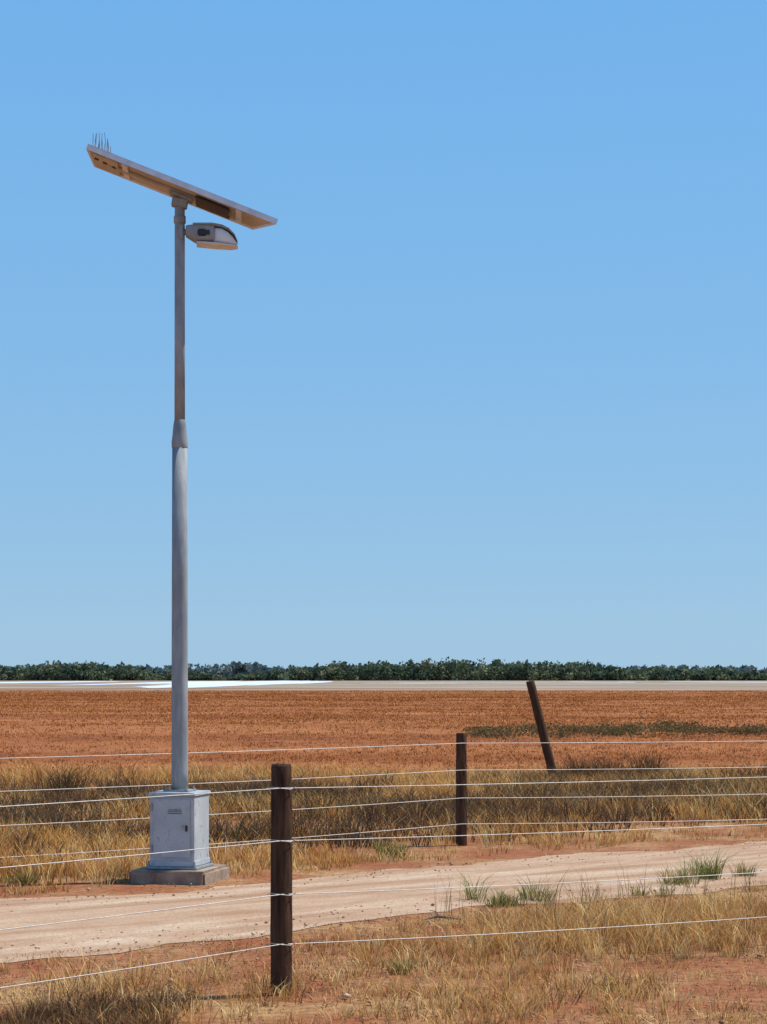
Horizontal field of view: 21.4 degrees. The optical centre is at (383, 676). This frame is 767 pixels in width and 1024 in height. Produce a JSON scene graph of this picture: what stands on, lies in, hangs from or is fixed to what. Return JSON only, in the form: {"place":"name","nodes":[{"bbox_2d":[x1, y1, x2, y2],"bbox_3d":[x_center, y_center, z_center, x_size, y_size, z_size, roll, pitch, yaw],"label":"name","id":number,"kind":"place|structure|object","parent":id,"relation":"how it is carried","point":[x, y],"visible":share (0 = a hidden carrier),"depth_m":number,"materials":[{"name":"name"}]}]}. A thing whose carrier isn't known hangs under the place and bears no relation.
{"place":"outdoors","nodes":[
{"label":"outdoors","id":0,"kind":"place"},
{"bbox_2d":[0,679,766,1023],"bbox_3d":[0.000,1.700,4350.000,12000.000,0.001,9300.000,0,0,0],"label":"ground","id":1,"kind":"structure","parent":0,"point":[516,851],"depth_m":20.39,"materials":[{"name":"soil"}]},
{"bbox_2d":[0,867,44,885],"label":"green weed","id":2,"kind":"object","parent":1,"relation":"on","point":[22,878],"visible":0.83,"depth_m":16.58,"materials":[{"name":"green plant"}]},
{"bbox_2d":[0,681,118,682],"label":"salt pan","id":3,"kind":"object","parent":1,"relation":"on","point":[57,681],"visible":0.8,"depth_m":658.56,"materials":[{"name":"white"}]},
{"bbox_2d":[0,977,206,1023],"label":"dry undergrowth","id":4,"kind":"object","parent":1,"relation":"on","point":[89,1008],"visible":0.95,"depth_m":9.99,"materials":[{"name":"brown plant"}]},
{"bbox_2d":[129,864,229,884],"bbox_3d":[-1.696,1.676,16.901,0.669,0.175,0.668,0,0,14],"label":"concrete footing","id":5,"kind":"object","parent":1,"relation":"on","point":[206,875],"visible":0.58,"depth_m":16.61,"materials":[{"name":"grey concrete"}]},
{"bbox_2d":[145,863,213,869],"bbox_3d":[-1.697,1.578,16.900,0.450,0.020,0.450,0,0,14],"label":"base flange","id":6,"kind":"object","parent":5,"relation":"on","point":[182,868],"visible":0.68,"depth_m":16.70,"materials":[{"name":"metal"}]},
{"bbox_2d":[150,794,208,860],"bbox_3d":[-1.697,1.275,16.900,0.385,0.575,0.385,0,0,14],"label":"battery cabinet","id":7,"kind":"object","parent":5,"relation":"on","point":[199,822],"visible":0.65,"depth_m":16.76,"materials":[{"name":"metal"}]},
{"bbox_2d":[153,799,189,857],"bbox_3d":[-1.744,1.250,16.709,0.325,0.480,0.010,0,0,14],"label":"cabinet door","id":8,"kind":"structure","parent":7,"relation":"attached to","point":[170,833],"depth_m":16.70,"materials":[{"name":"grey metal"}]},
{"bbox_2d":[149,857,209,866],"bbox_3d":[-1.697,1.542,16.900,0.400,0.050,0.400,0,0,14],"label":"cabinet skirt","id":9,"kind":"object","parent":7,"relation":"attached to","point":[168,863],"visible":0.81,"depth_m":16.72,"materials":[{"name":"grey metal"}]},
{"bbox_2d":[148,790,210,796],"bbox_3d":[-1.697,0.972,16.900,0.410,0.030,0.410,0,0,14],"label":"cabinet lid","id":10,"kind":"object","parent":7,"relation":"on","point":[162,793],"visible":0.71,"depth_m":16.73,"materials":[{"name":"grey metal"}]},
{"bbox_2d":[163,789,195,791],"bbox_3d":[-1.697,0.949,16.900,0.220,0.016,0.220,0,0,14],"label":"pole flange","id":11,"kind":"object","parent":10,"relation":"on","point":[171,790],"visible":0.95,"depth_m":16.80,"materials":[{"name":"metal"}]},
{"bbox_2d":[171,447,187,789],"bbox_3d":[-1.697,-0.489,16.900,0.140,2.861,0.140,0,0,14],"label":"pole","id":12,"kind":"object","parent":11,"relation":"on","point":[179,757],"visible":1,"depth_m":16.84,"materials":[{"name":"metal"}]},
{"bbox_2d":[172,419,187,447],"bbox_3d":[-1.697,-2.018,16.900,0.136,0.235,0.136,0,0,14],"label":"pole collar","id":13,"kind":"object","parent":12,"relation":"on","point":[179,437],"visible":1,"depth_m":16.85,"materials":[{"name":"metal"}]},
{"bbox_2d":[174,206,184,419],"bbox_3d":[-1.697,-3.005,16.900,0.088,1.810,0.088,0,0,14],"label":"pole","id":14,"kind":"object","parent":13,"relation":"on","point":[179,396],"visible":1,"depth_m":16.86,"materials":[{"name":"metal"}]},
{"bbox_2d":[174,215,185,223],"bbox_3d":[-1.697,-3.803,16.900,0.100,0.065,0.100,0,0,14],"label":"pole cap band","id":15,"kind":"object","parent":14,"relation":"attached to","point":[179,218],"visible":1,"depth_m":16.86,"materials":[{"name":"metal"}]},
{"bbox_2d":[86,132,277,249],"bbox_3d":[-1.667,-4.027,16.902,1.567,0.907,0.540,0,0,-4],"label":"head assembly","id":16,"kind":"object","parent":14,"relation":"attached to","point":[180,193],"visible":1,"depth_m":16.82,"materials":[{"name":"metal"}]},
{"bbox_2d":[48,681,332,687],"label":"salt pan","id":17,"kind":"object","parent":1,"relation":"on","point":[193,684],"visible":0.89,"depth_m":474.23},
{"bbox_2d":[0,733,765,857],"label":"wire fence","id":18,"kind":"object","parent":1,"relation":"on","point":[461,778],"visible":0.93,"depth_m":20.35,"materials":[{"name":"silver metal"}]},
{"bbox_2d":[0,656,766,680],"bbox_3d":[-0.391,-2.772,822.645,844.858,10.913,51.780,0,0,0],"label":"mangrove trees","id":19,"kind":"object","parent":1,"relation":"on","point":[461,670],"visible":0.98,"depth_m":804.24,"materials":[{"name":"green plant"}]},
{"bbox_2d":[0,763,766,995],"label":"wire fence","id":20,"kind":"object","parent":1,"relation":"on","point":[281,923],"visible":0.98,"depth_m":10.80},
{"bbox_2d":[0,838,766,1023],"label":"gravel","id":21,"kind":"structure","parent":1,"relation":"on","point":[346,995],"depth_m":12.36,"materials":[{"name":"brown gravel"}]},
{"bbox_2d":[7,661,766,676],"bbox_3d":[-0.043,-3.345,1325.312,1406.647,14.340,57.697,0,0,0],"label":"mangrove trees","id":22,"kind":"object","parent":1,"relation":"on","point":[233,668],"visible":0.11,"depth_m":1307.14,"materials":[{"name":"green plant"}]},
{"bbox_2d":[16,744,766,795],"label":"twiggy shrub","id":23,"kind":"object","parent":1,"relation":"on","point":[574,766],"visible":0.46,"depth_m":32.63,"materials":[{"name":"brown plant"}]},
{"bbox_2d":[369,837,419,858],"bbox_3d":[0.087,1.591,19.077,0.568,0.237,0.531,0,0,-34],"label":"green weed","id":24,"kind":"object","parent":1,"relation":"on","point":[390,850],"visible":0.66,"depth_m":19.06,"materials":[{"name":"green plant"}]},
{"bbox_2d":[374,951,431,974],"bbox_3d":[0.085,1.639,11.615,0.285,0.143,0.304,0,0,37],"label":"green weed","id":25,"kind":"object","parent":1,"relation":"on","point":[397,969],"visible":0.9,"depth_m":11.60,"materials":[{"name":"green plant"}]},
{"bbox_2d":[425,910,461,919],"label":"fallen branch","id":26,"kind":"object","parent":1,"relation":"on","point":[438,916],"visible":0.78,"depth_m":14.05,"materials":[{"name":"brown wood"}]},
{"bbox_2d":[479,884,531,907],"bbox_3d":[0.907,1.617,14.969,0.420,0.187,0.400,0,0,-22],"label":"green weed","id":27,"kind":"object","parent":1,"relation":"on","point":[500,901],"visible":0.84,"depth_m":14.96,"materials":[{"name":"green plant"}]},
{"bbox_2d":[526,680,558,779],"bbox_3d":[2.560,1.009,32.250,0.147,1.938,0.146,-14,4,0],"label":"leaning fence post","id":28,"kind":"object","parent":1,"relation":"on","point":[540,725],"visible":0.85,"depth_m":32.18,"materials":[{"name":"brown wood"}]},
{"bbox_2d":[433,852,766,927],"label":"seed stalks","id":29,"kind":"object","parent":1,"relation":"on","point":[596,897],"visible":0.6,"depth_m":14.74,"materials":[{"name":"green plant"}]},
{"bbox_2d":[593,976,635,992],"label":"green weed","id":30,"kind":"object","parent":1,"relation":"on","point":[610,984],"visible":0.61,"depth_m":11.05,"materials":[{"name":"green plant"}]},
{"bbox_2d":[463,718,766,740],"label":"thicket","id":31,"kind":"object","parent":1,"relation":"on","point":[487,731],"visible":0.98,"depth_m":57.90,"materials":[{"name":"green plant"}]},
{"bbox_2d":[629,882,675,897],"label":"green weed","id":32,"kind":"object","parent":1,"relation":"on","point":[651,890],"visible":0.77,"depth_m":15.63,"materials":[{"name":"green plant"}]},
{"bbox_2d":[576,681,766,682],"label":"salt pan","id":33,"kind":"object","parent":1,"relation":"on","point":[693,681],"visible":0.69,"depth_m":551.40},
{"bbox_2d":[0,877,766,1023],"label":"roadside grass","id":34,"kind":"structure","parent":0,"point":[497,942],"depth_m":11.73,"materials":[{"name":"beige plant"}]},
{"bbox_2d":[0,841,766,962],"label":"dirt road","id":35,"kind":"structure","parent":0,"point":[228,917],"depth_m":15.32,"materials":[{"name":"beige soil"}]},
{"bbox_2d":[451,869,509,901],"bbox_3d":[0.710,1.568,15.352,0.528,0.283,0.441,0,0,36],"label":"green weed","id":36,"kind":"object","parent":35,"relation":"on","point":[467,893],"visible":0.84,"depth_m":15.33,"materials":[{"name":"green plant"}]},
{"bbox_2d":[512,873,564,902],"bbox_3d":[1.178,1.596,15.336,0.499,0.228,0.469,0,0,19],"label":"green weed","id":37,"kind":"object","parent":35,"relation":"on","point":[539,898],"visible":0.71,"depth_m":15.31,"materials":[{"name":"green plant"}]},
{"bbox_2d":[653,860,714,886],"bbox_3d":[2.427,1.609,16.541,0.546,0.202,0.601,0,0,33],"label":"green weed","id":38,"kind":"object","parent":35,"relation":"on","point":[687,880],"visible":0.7,"depth_m":16.52,"materials":[{"name":"green plant"}]},
{"bbox_2d":[669,844,750,879],"bbox_3d":[2.696,1.546,16.979,0.692,0.328,0.806,0,0,-27],"label":"green weed","id":39,"kind":"object","parent":35,"relation":"on","point":[711,870],"visible":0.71,"depth_m":16.92,"materials":[{"name":"green plant"}]},
{"bbox_2d":[720,857,760,876],"bbox_3d":[3.028,1.611,17.203,0.372,0.198,0.347,0,0,45],"label":"green weed","id":40,"kind":"object","parent":35,"relation":"on","point":[744,870],"visible":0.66,"depth_m":17.17,"materials":[{"name":"green plant"}]},
{"bbox_2d":[0,756,766,896],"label":"verge grass","id":41,"kind":"structure","parent":0,"point":[50,870],"depth_m":23.05,"materials":[{"name":"yellow plant"}]},
{"bbox_2d":[0,690,766,777],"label":"plain grass","id":42,"kind":"structure","parent":0,"point":[379,695],"depth_m":84.70,"materials":[{"name":"brown plant"}]},
{"bbox_2d":[0,0,766,669],"label":"sky","id":43,"kind":"structure","parent":0,"point":[488,377],"materials":[{"name":"blue"}]},
{"bbox_2d":[365,683,622,683],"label":"salt pan","id":44,"kind":"object","parent":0,"point":[464,683],"visible":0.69,"depth_m":474.23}
]}

